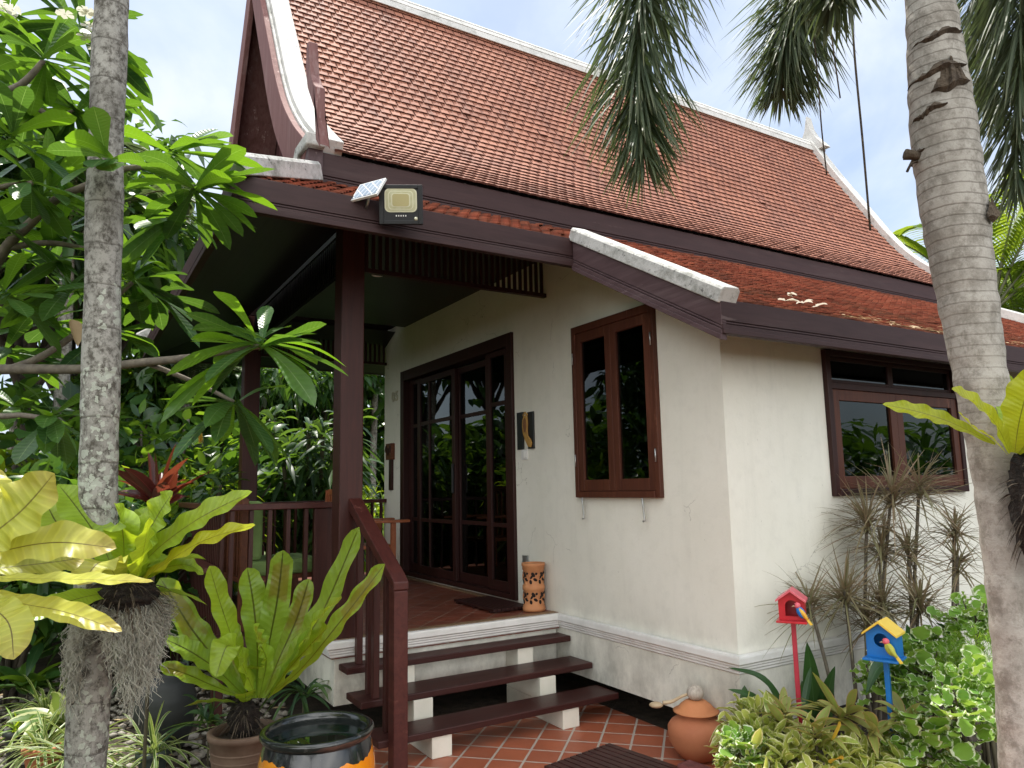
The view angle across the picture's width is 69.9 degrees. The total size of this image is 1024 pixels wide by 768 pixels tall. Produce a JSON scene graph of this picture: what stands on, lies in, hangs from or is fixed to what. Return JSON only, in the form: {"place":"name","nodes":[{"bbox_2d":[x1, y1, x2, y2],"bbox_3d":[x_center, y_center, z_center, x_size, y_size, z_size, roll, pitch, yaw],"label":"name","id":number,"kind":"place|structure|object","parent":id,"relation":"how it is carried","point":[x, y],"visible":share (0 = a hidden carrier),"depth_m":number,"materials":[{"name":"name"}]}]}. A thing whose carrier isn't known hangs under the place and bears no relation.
{"place":"outdoors","nodes":[
{"label":"outdoors","id":0,"kind":"place"},
{"bbox_2d":[0,627,996,767],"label":"ground","id":1,"kind":"structure","parent":0,"point":[634,705],"depth_m":5.64,"materials":[{"name":"soil"}]},
{"bbox_2d":[0,668,58,704],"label":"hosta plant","id":2,"kind":"object","parent":1,"relation":"on","point":[5,681],"visible":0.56,"depth_m":5.78,"materials":[{"name":"green plant"}]},
{"bbox_2d":[0,661,66,702],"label":"hosta plant","id":3,"kind":"object","parent":1,"relation":"on","point":[17,679],"visible":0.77,"depth_m":5.39,"materials":[{"name":"green plant"}]},
{"bbox_2d":[1,692,65,749],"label":"hosta plant","id":4,"kind":"object","parent":1,"relation":"on","point":[26,714],"visible":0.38,"depth_m":4.66,"materials":[{"name":"green plant"}]},
{"bbox_2d":[0,405,77,635],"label":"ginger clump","id":5,"kind":"object","parent":1,"relation":"on","point":[8,473],"visible":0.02,"depth_m":8.45,"materials":[{"name":"green plant"}]},
{"bbox_2d":[0,447,159,702],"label":"broadleaf shrub","id":6,"kind":"object","parent":1,"relation":"on","point":[30,655],"visible":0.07,"depth_m":5.80,"materials":[{"name":"green plant"}]},
{"bbox_2d":[0,34,186,329],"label":"garden tree","id":7,"kind":"object","parent":1,"relation":"on","point":[170,257],"visible":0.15,"depth_m":9.48,"materials":[{"name":"green plant"}]},
{"bbox_2d":[0,450,190,646],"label":"leafy shrub","id":8,"kind":"object","parent":1,"relation":"on","point":[39,636],"visible":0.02,"depth_m":7.64,"materials":[{"name":"green plant"}]},
{"bbox_2d":[64,0,128,767],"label":"palm tree","id":9,"kind":"object","parent":1,"relation":"on","point":[86,739],"visible":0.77,"depth_m":3.15,"materials":[{"name":"grey plant"}]},
{"bbox_2d":[58,594,182,730],"bbox_3d":[-1.600,1.123,2.992,0.446,0.488,0.466,4,-9,-31],"label":"hanging moss","id":10,"kind":"object","parent":9,"relation":"hanging from","point":[139,656],"visible":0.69,"depth_m":2.89,"materials":[{"name":"plant"}]},
{"bbox_2d":[33,484,254,643],"bbox_3d":[-1.504,0.727,2.953,0.943,0.655,0.644,1,-8,-14],"label":"nest fern","id":11,"kind":"object","parent":9,"relation":"attached to","point":[141,544],"visible":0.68,"depth_m":2.92,"materials":[{"name":"green plant"}]},
{"bbox_2d":[3,233,197,428],"bbox_3d":[-7.866,-0.055,13.607,5.713,7.507,6.020,2,-8,-19],"label":"garden tree","id":12,"kind":"object","parent":1,"relation":"on","point":[128,345],"visible":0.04,"depth_m":13.93,"materials":[{"name":"green plant"}]},
{"bbox_2d":[0,134,201,421],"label":"tree","id":13,"kind":"object","parent":1,"relation":"on","point":[159,191],"visible":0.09,"depth_m":9.31,"materials":[{"name":"green plant"}]},
{"bbox_2d":[0,96,210,469],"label":"garden tree","id":14,"kind":"object","parent":1,"relation":"on","point":[185,245],"visible":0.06,"depth_m":11.21,"materials":[{"name":"green plant"}]},
{"bbox_2d":[0,330,213,635],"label":"broadleaf shrub","id":15,"kind":"object","parent":1,"relation":"on","point":[15,392],"visible":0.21,"depth_m":8.72,"materials":[{"name":"green plant"}]},
{"bbox_2d":[18,468,208,685],"bbox_3d":[-3.379,1.699,6.523,1.900,1.877,1.812,1,-8,-15],"label":"broadleaf shrub","id":16,"kind":"object","parent":1,"relation":"on","point":[52,633],"visible":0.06,"depth_m":6.41,"materials":[{"name":"green plant"}]},
{"bbox_2d":[0,657,287,767],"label":"pebbles","id":17,"kind":"object","parent":1,"relation":"on","point":[199,755],"visible":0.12,"depth_m":5.38,"materials":[{"name":"stone"}]},
{"bbox_2d":[2,727,30,760],"bbox_3d":[-3.103,2.256,4.608,0.176,0.168,0.176,4,-9,-31],"label":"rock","id":18,"kind":"object","parent":17,"relation":"on","point":[8,736],"visible":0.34,"depth_m":4.54,"materials":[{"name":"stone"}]},
{"bbox_2d":[0,706,44,750],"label":"spider plant","id":19,"kind":"object","parent":18,"relation":"in","point":[18,724],"visible":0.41,"depth_m":4.63,"materials":[{"name":"green plant"}]},
{"bbox_2d":[21,739,63,767],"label":"plant pot","id":20,"kind":"object","parent":17,"relation":"on","point":[26,761],"visible":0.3,"depth_m":4.22,"materials":[{"name":"ceramic"}]},
{"bbox_2d":[0,708,110,767],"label":"spider plant","id":21,"kind":"object","parent":20,"relation":"in","point":[56,735],"visible":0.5,"depth_m":4.32,"materials":[{"name":"green plant"}]},
{"bbox_2d":[135,745,170,767],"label":"plant pot","id":22,"kind":"object","parent":17,"relation":"on","point":[161,763],"visible":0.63,"depth_m":4.19,"materials":[{"name":"ceramic"}]},
{"bbox_2d":[107,701,215,767],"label":"spider plant","id":23,"kind":"object","parent":22,"relation":"in","point":[155,742],"visible":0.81,"depth_m":4.24,"materials":[{"name":"green plant"}]},
{"bbox_2d":[111,617,204,694],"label":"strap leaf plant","id":24,"kind":"object","parent":17,"relation":"on","point":[176,633],"visible":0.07,"depth_m":5.52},
{"bbox_2d":[133,662,196,752],"bbox_3d":[-2.228,2.078,4.713,0.374,0.518,0.374,4,-9,-31],"label":"urn","id":25,"kind":"object","parent":17,"relation":"on","point":[171,691],"visible":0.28,"depth_m":4.59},
{"bbox_2d":[159,691,227,766],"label":"strap leaf plant","id":26,"kind":"object","parent":17,"relation":"on","point":[210,717],"visible":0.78,"depth_m":4.39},
{"bbox_2d":[259,672,348,719],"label":"strap leaf plant","id":27,"kind":"object","parent":17,"relation":"on","point":[299,689],"visible":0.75,"depth_m":4.95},
{"bbox_2d":[70,345,237,466],"bbox_3d":[-6.755,1.417,13.874,3.509,4.612,3.698,4,-9,-30],"label":"garden tree","id":28,"kind":"object","parent":1,"relation":"on","point":[155,395],"visible":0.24,"depth_m":13.08,"materials":[{"name":"green plant"}]},
{"bbox_2d":[67,398,263,517],"bbox_3d":[-4.516,1.620,9.042,2.852,2.785,2.860,0,-8,-10],"label":"leafy shrub","id":29,"kind":"object","parent":1,"relation":"on","point":[164,454],"visible":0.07,"depth_m":8.93,"materials":[{"name":"green plant"}]},
{"bbox_2d":[118,444,212,767],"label":"red cordyline","id":30,"kind":"object","parent":1,"relation":"on","point":[154,484],"visible":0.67,"depth_m":4.14,"materials":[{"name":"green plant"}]},
{"bbox_2d":[62,444,282,655],"bbox_3d":[-3.574,1.785,7.943,2.276,2.356,2.372,5,-10,-39],"label":"ginger clump","id":31,"kind":"object","parent":1,"relation":"on","point":[196,483],"visible":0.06,"depth_m":7.75,"materials":[{"name":"green plant"}]},
{"bbox_2d":[0,0,347,465],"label":"frangipani tree","id":32,"kind":"object","parent":1,"relation":"on","point":[62,154],"visible":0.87,"depth_m":3.85,"materials":[{"name":"green plant"}]},
{"bbox_2d":[121,363,241,476],"bbox_3d":[-5.925,1.539,13.205,1.954,4.135,2.110,-6,-10,33],"label":"tree","id":33,"kind":"object","parent":1,"relation":"on","point":[192,373],"visible":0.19,"depth_m":13.09,"materials":[{"name":"green plant"}]},
{"bbox_2d":[0,331,384,542],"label":"distant foliage","id":34,"kind":"object","parent":1,"relation":"on","point":[380,434],"depth_m":17.04,"materials":[{"name":"green plant"}]},
{"bbox_2d":[169,466,249,595],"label":"corn plant","id":35,"kind":"object","parent":1,"relation":"on","point":[219,485],"visible":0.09,"depth_m":7.70,"materials":[{"name":"green plant"}]},
{"bbox_2d":[138,400,321,553],"bbox_3d":[-3.828,1.652,9.627,2.762,2.861,2.896,5,-10,-37],"label":"broadleaf shrub","id":36,"kind":"object","parent":1,"relation":"on","point":[229,457],"visible":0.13,"depth_m":9.34,"materials":[{"name":"green plant"}]},
{"bbox_2d":[167,364,333,436],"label":"garden tree","id":37,"kind":"object","parent":1,"relation":"on","point":[286,394],"visible":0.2,"depth_m":14.32,"materials":[{"name":"green plant"}]},
{"bbox_2d":[211,404,297,510],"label":"corn plant","id":38,"kind":"object","parent":1,"relation":"on","point":[268,418],"visible":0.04,"depth_m":12.88,"materials":[{"name":"green plant"}]},
{"bbox_2d":[257,431,317,552],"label":"corn plant","id":39,"kind":"object","parent":1,"relation":"on","point":[287,439],"visible":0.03,"depth_m":10.61,"materials":[{"name":"green plant"}]},
{"bbox_2d":[238,366,384,451],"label":"garden tree","id":40,"kind":"object","parent":1,"relation":"on","point":[369,379],"visible":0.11,"depth_m":15.66,"materials":[{"name":"green plant"}]},
{"bbox_2d":[257,415,369,555],"bbox_3d":[-2.655,1.701,9.492,1.550,2.662,1.405,3,-9,-24],"label":"corn plant","id":41,"kind":"object","parent":1,"relation":"on","point":[308,467],"visible":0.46,"depth_m":9.46,"materials":[{"name":"green plant"}]},
{"bbox_2d":[296,408,383,561],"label":"corn plant","id":42,"kind":"object","parent":1,"relation":"on","point":[366,458],"visible":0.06,"depth_m":10.69,"materials":[{"name":"green plant"}]},
{"bbox_2d":[369,375,377,514],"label":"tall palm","id":43,"kind":"object","parent":1,"relation":"on","point":[374,401],"visible":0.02,"depth_m":16.63,"materials":[{"name":"green plant"}]},
{"bbox_2d":[363,474,383,572],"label":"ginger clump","id":44,"kind":"object","parent":1,"relation":"on","point":[377,505],"visible":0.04,"depth_m":10.86,"materials":[{"name":"green plant"}]},
{"bbox_2d":[136,0,1023,728],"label":"house","id":45,"kind":"structure","parent":1,"relation":"on","point":[714,418],"depth_m":5.70,"materials":[{"name":"beige paint"}]},
{"bbox_2d":[223,498,311,631],"bbox_3d":[-1.892,1.373,5.771,0.625,0.960,0.590,4,-10,-34],"label":"railing","id":46,"kind":"object","parent":45,"relation":"on","point":[240,552],"visible":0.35,"depth_m":5.50,"materials":[{"name":"brown wood"}]},
{"bbox_2d":[325,489,409,556],"bbox_3d":[-1.538,1.589,7.754,0.755,0.960,0.660,3,-9,-26],"label":"armchair","id":47,"kind":"object","parent":45,"relation":"on","point":[378,521],"visible":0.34,"depth_m":7.59,"materials":[{"name":"orange wood"}]},
{"bbox_2d":[351,178,422,224],"bbox_3d":[-0.759,-1.105,4.467,0.435,0.272,0.220,2,-8,-19],"label":"floodlight","id":48,"kind":"object","parent":45,"relation":"attached to","point":[400,204],"visible":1,"depth_m":4.44,"materials":[{"name":"black plastic"}]},
{"bbox_2d":[385,443,394,489],"bbox_3d":[-1.504,1.017,9.010,0.069,0.570,0.170,4,-9,-31],"label":"wall hanging","id":49,"kind":"object","parent":45,"relation":"attached to","point":[390,451],"depth_m":8.98,"materials":[{"name":"brown wood"}]},
{"bbox_2d":[400,332,517,600],"bbox_3d":[-0.595,0.875,7.678,0.160,2.386,2.600,4,-9,-31],"label":"sliding door","id":50,"kind":"structure","parent":45,"relation":"in","point":[458,452],"depth_m":7.52,"materials":[{"name":"brown wood"}]},
{"bbox_2d":[454,596,522,612],"bbox_3d":[-0.178,1.871,6.233,0.352,0.032,0.700,4,-9,-31],"label":"doormat","id":51,"kind":"object","parent":45,"relation":"on","point":[491,604],"visible":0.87,"depth_m":6.16,"materials":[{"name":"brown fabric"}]},
{"bbox_2d":[517,411,534,449],"bbox_3d":[0.112,0.405,6.418,0.036,0.330,0.265,4,-9,-31],"label":"foot sign","id":52,"kind":"object","parent":45,"relation":"attached to","point":[525,428],"visible":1,"depth_m":6.38,"materials":[{"name":"black plastic"}]},
{"bbox_2d":[521,561,545,611],"bbox_3d":[0.177,1.652,5.987,0.192,0.381,0.192,4,-9,-31],"label":"clay lantern","id":53,"kind":"object","parent":45,"relation":"on","point":[533,585],"visible":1,"depth_m":5.92,"materials":[{"name":"orange"}]},
{"bbox_2d":[571,304,663,521],"bbox_3d":[0.788,0.242,5.409,0.176,1.508,0.960,4,-9,-31],"label":"window","id":54,"kind":"structure","parent":45,"relation":"in","point":[617,417],"depth_m":5.34,"materials":[{"name":"brown wood"}]},
{"bbox_2d":[821,349,969,495],"bbox_3d":[2.836,0.311,5.464,1.666,1.002,0.160,4,-9,-31],"label":"window","id":55,"kind":"structure","parent":45,"relation":"in","point":[856,386],"depth_m":5.34,"materials":[{"name":"brown wood"}]},
{"bbox_2d":[842,312,1021,344],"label":"roof leaf litter","id":56,"kind":"object","parent":45,"relation":"on","point":[894,323],"visible":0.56,"depth_m":5.00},
{"bbox_2d":[728,667,811,719],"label":"crinum lily","id":57,"kind":"object","parent":1,"relation":"on","point":[743,692],"visible":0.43,"depth_m":4.11,"materials":[{"name":"green plant"}]},
{"bbox_2d":[559,0,1023,767],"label":"palm tree","id":58,"kind":"object","parent":1,"relation":"on","point":[949,102],"visible":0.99,"depth_m":3.16,"materials":[{"name":"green plant"}]},
{"bbox_2d":[813,30,827,174],"bbox_3d":[1.553,-1.419,3.701,0.011,0.724,0.121,-5,-9,27],"label":"palm string","id":59,"kind":"object","parent":58,"relation":"hanging from","point":[819,104],"visible":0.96,"depth_m":3.70,"materials":[{"name":"brown plant"}]},
{"bbox_2d":[852,19,870,230],"bbox_3d":[1.660,-1.316,3.501,0.016,1.158,0.187,-5,-9,24],"label":"palm string","id":60,"kind":"object","parent":58,"relation":"hanging from","point":[861,130],"visible":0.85,"depth_m":3.50,"materials":[{"name":"brown plant"}]},
{"bbox_2d":[883,370,1023,568],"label":"nest fern","id":61,"kind":"object","parent":58,"relation":"attached to","point":[1007,420],"visible":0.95,"depth_m":2.91,"materials":[{"name":"green plant"}]},
{"bbox_2d":[775,586,812,734],"bbox_3d":[1.546,1.632,3.932,0.183,1.044,0.168,-5,-9,25],"label":"birdhouse","id":62,"kind":"object","parent":1,"relation":"on","point":[792,600],"visible":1,"depth_m":3.96,"materials":[{"name":"red paint"}]},
{"bbox_2d":[755,555,863,732],"bbox_3d":[1.788,1.621,4.452,0.760,1.204,0.649,4,-9,-31],"label":"dragon tree","id":63,"kind":"object","parent":1,"relation":"on","point":[811,604],"visible":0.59,"depth_m":4.42,"materials":[{"name":"green plant"}]},
{"bbox_2d":[800,643,834,733],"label":"broad leaf plant","id":64,"kind":"object","parent":1,"relation":"on","point":[816,693],"visible":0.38,"depth_m":4.34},
{"bbox_2d":[796,540,937,736],"bbox_3d":[2.126,1.584,4.506,1.088,1.286,0.838,4,-9,-31],"label":"dragon tree","id":65,"kind":"object","parent":1,"relation":"on","point":[845,597],"visible":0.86,"depth_m":4.50,"materials":[{"name":"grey plant"}]},
{"bbox_2d":[861,617,906,736],"bbox_3d":[1.898,1.651,3.665,0.184,0.918,0.178,-8,-11,41],"label":"birdhouse","id":66,"kind":"object","parent":1,"relation":"on","point":[884,642],"visible":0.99,"depth_m":3.69,"materials":[{"name":"blue paint"}]},
{"bbox_2d":[813,435,963,721],"bbox_3d":[2.396,1.282,4.700,1.066,1.924,0.834,-1,-8,2],"label":"dragon tree","id":67,"kind":"object","parent":1,"relation":"on","point":[865,516],"visible":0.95,"depth_m":4.72,"materials":[{"name":"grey plant"}]},
{"bbox_2d":[849,650,932,721],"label":"round leaf shrub","id":68,"kind":"object","parent":1,"relation":"on","point":[899,687],"visible":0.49,"depth_m":4.08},
{"bbox_2d":[866,623,949,715],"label":"broad leaf plant","id":69,"kind":"object","parent":1,"relation":"on","point":[876,669],"visible":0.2,"depth_m":4.00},
{"bbox_2d":[865,691,956,758],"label":"bronze ti plant","id":70,"kind":"object","parent":1,"relation":"on","point":[898,702],"visible":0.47,"depth_m":3.64,"materials":[{"name":"green plant"}]},
{"bbox_2d":[853,444,989,644],"bbox_3d":[2.582,1.304,4.652,0.845,1.863,1.160,-8,-10,39],"label":"dragon tree","id":71,"kind":"object","parent":1,"relation":"on","point":[916,590],"visible":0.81,"depth_m":4.65,"materials":[{"name":"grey plant"}]},
{"bbox_2d":[892,625,964,757],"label":"round leaf shrub","id":72,"kind":"object","parent":1,"relation":"on","point":[922,651],"visible":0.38,"depth_m":4.05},
{"bbox_2d":[867,703,990,767],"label":"round leaf shrub","id":73,"kind":"object","parent":1,"relation":"on","point":[910,730],"visible":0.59,"depth_m":3.43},
{"bbox_2d":[911,491,983,741],"bbox_3d":[2.834,1.438,4.597,0.614,1.566,0.668,-3,-8,12],"label":"dragon tree","id":74,"kind":"object","parent":1,"relation":"on","point":[956,561],"visible":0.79,"depth_m":4.62,"materials":[{"name":"green plant"}]},
{"bbox_2d":[904,644,996,767],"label":"round leaf shrub","id":75,"kind":"object","parent":1,"relation":"on","point":[944,684],"visible":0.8,"depth_m":3.44,"materials":[{"name":"plant"}]},
{"bbox_2d":[893,170,1023,305],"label":"tall palm","id":76,"kind":"object","parent":1,"relation":"on","point":[1014,234],"visible":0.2,"depth_m":13.09,"materials":[{"name":"green plant"}]},
{"bbox_2d":[926,584,997,767],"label":"round leaf shrub","id":77,"kind":"object","parent":1,"relation":"on","point":[966,612],"visible":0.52,"depth_m":4.08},
{"bbox_2d":[994,239,1023,313],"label":"tall palm","id":78,"kind":"object","parent":1,"relation":"on","point":[1016,305],"visible":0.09,"depth_m":13.51,"materials":[{"name":"green plant"}]},
{"bbox_2d":[0,0,1023,437],"label":"sky","id":79,"kind":"structure","parent":0,"point":[190,48],"materials":[{"name":"white"}]},
{"bbox_2d":[373,703,715,767],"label":"patio","id":80,"kind":"structure","parent":0,"point":[533,742],"depth_m":4.67,"materials":[{"name":"tile"}]},
{"bbox_2d":[207,718,273,767],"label":"flower pot","id":81,"kind":"object","parent":80,"relation":"on","point":[225,751],"visible":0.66,"depth_m":3.70,"materials":[{"name":"ceramic"}]},
{"bbox_2d":[156,527,384,738],"bbox_3d":[-1.265,1.364,3.745,1.147,1.222,0.604,-6,-9,29],"label":"nest fern","id":82,"kind":"object","parent":81,"relation":"in","point":[282,637],"visible":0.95,"depth_m":3.79,"materials":[{"name":"green plant"}]},
{"bbox_2d":[257,710,374,767],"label":"water bowl","id":83,"kind":"object","parent":80,"relation":"on","point":[329,739],"visible":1,"depth_m":3.13,"materials":[{"name":"black ceramic"}]},
{"bbox_2d":[339,498,618,767],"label":"staircase","id":84,"kind":"structure","parent":80,"relation":"on","point":[402,697],"depth_m":4.76,"materials":[{"name":"brown wood"}]},
{"bbox_2d":[544,743,676,767],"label":"doormat","id":85,"kind":"object","parent":80,"relation":"on","point":[609,755],"visible":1,"depth_m":4.26,"materials":[{"name":"brown"}]},
{"bbox_2d":[677,760,711,767],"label":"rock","id":86,"kind":"object","parent":80,"relation":"on","point":[689,764],"visible":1,"depth_m":4.02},
{"bbox_2d":[668,698,722,762],"bbox_3d":[1.108,2.062,4.388,0.344,0.330,0.344,4,-9,-31],"label":"water jar","id":87,"kind":"object","parent":80,"relation":"on","point":[692,725],"visible":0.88,"depth_m":4.29,"materials":[{"name":"ceramic"}]},
{"bbox_2d":[649,685,703,707],"bbox_3d":[0.990,1.879,4.406,0.332,0.127,0.103,-1,-8,-4],"label":"coconut ladle","id":88,"kind":"object","parent":87,"relation":"on","point":[694,692],"visible":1,"depth_m":4.39,"materials":[{"name":"brown wood"}]},
{"bbox_2d":[712,720,771,767],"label":"round leaf shrub","id":89,"kind":"object","parent":80,"relation":"on","point":[733,735],"visible":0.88,"depth_m":3.53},
{"bbox_2d":[706,715,777,767],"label":"variegated shrub","id":90,"kind":"object","parent":80,"relation":"on","point":[772,726],"visible":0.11,"depth_m":3.76,"materials":[{"name":"green plant"}]},
{"bbox_2d":[709,689,808,767],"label":"variegated shrub","id":91,"kind":"object","parent":80,"relation":"on","point":[752,709],"visible":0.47,"depth_m":3.82,"materials":[{"name":"green plant"}]},
{"bbox_2d":[713,726,815,767],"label":"variegated shrub","id":92,"kind":"object","parent":80,"relation":"on","point":[757,738],"visible":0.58,"depth_m":3.49,"materials":[{"name":"green plant"}]},
{"bbox_2d":[752,687,819,733],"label":"bronze ti plant","id":93,"kind":"object","parent":80,"relation":"on","point":[782,709],"visible":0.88,"depth_m":3.75,"materials":[{"name":"green plant"}]},
{"bbox_2d":[784,705,855,763],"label":"bronze ti plant","id":94,"kind":"object","parent":80,"relation":"on","point":[819,722],"visible":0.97,"depth_m":3.48,"materials":[{"name":"green plant"}]},
{"bbox_2d":[764,710,876,767],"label":"variegated shrub","id":95,"kind":"object","parent":80,"relation":"on","point":[807,741],"visible":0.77,"depth_m":3.47,"materials":[{"name":"green plant"}]},
{"bbox_2d":[828,721,843,763],"bbox_3d":[1.473,1.646,3.348,0.068,0.177,0.161,-4,-9,22],"label":"yellow leaf pair","id":96,"kind":"object","parent":95,"relation":"on","point":[835,733],"visible":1,"depth_m":3.38},
{"bbox_2d":[803,672,895,742],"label":"bronze ti plant","id":97,"kind":"object","parent":80,"relation":"on","point":[837,710],"visible":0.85,"depth_m":3.65,"materials":[{"name":"green plant"}]},
{"bbox_2d":[811,731,903,767],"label":"variegated shrub","id":98,"kind":"object","parent":80,"relation":"on","point":[866,760],"visible":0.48,"depth_m":3.46,"materials":[{"name":"green plant"}]},
{"bbox_2d":[822,710,900,758],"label":"bronze ti plant","id":99,"kind":"object","parent":80,"relation":"on","point":[874,724],"visible":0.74,"depth_m":3.52,"materials":[{"name":"green plant"}]},
{"bbox_2d":[853,734,936,767],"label":"variegated shrub","id":100,"kind":"object","parent":80,"relation":"on","point":[897,753],"visible":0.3,"depth_m":3.46,"materials":[{"name":"green plant"}]},
{"bbox_2d":[933,622,994,699],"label":"shrub","id":101,"kind":"object","parent":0,"point":[989,657],"visible":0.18,"depth_m":3.79,"materials":[{"name":"green plant"}]},
{"bbox_3d":[-2.453,2.190,4.152,0.206,0.148,0.206,4,-9,-31],"label":"plant pot","id":102,"kind":"object","parent":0,"visible":0},
{"bbox_2d":[3,716,147,767],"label":"spider plant","id":103,"kind":"object","parent":102,"relation":"in","point":[59,764],"visible":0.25,"depth_m":4.13,"materials":[{"name":"green plant"}]},
{"bbox_3d":[-3.240,2.339,5.102,0.226,0.148,0.226,4,-9,-31],"label":"plant pot","id":104,"kind":"object","parent":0,"visible":0},
{"bbox_2d":[0,674,66,736],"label":"spider plant","id":105,"kind":"object","parent":104,"relation":"in","point":[43,700],"visible":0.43,"depth_m":5.08,"materials":[{"name":"green plant"}]},
{"bbox_3d":[-1.692,1.316,2.146,0.100,1.295,0.098,4,-9,-31],"label":"garden post","id":106,"kind":"object","parent":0,"visible":0},
{"bbox_2d":[0,470,152,659],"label":"nest fern","id":107,"kind":"object","parent":106,"relation":"attached to","point":[32,550],"visible":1,"depth_m":2.29,"materials":[{"name":"yellow plant"}]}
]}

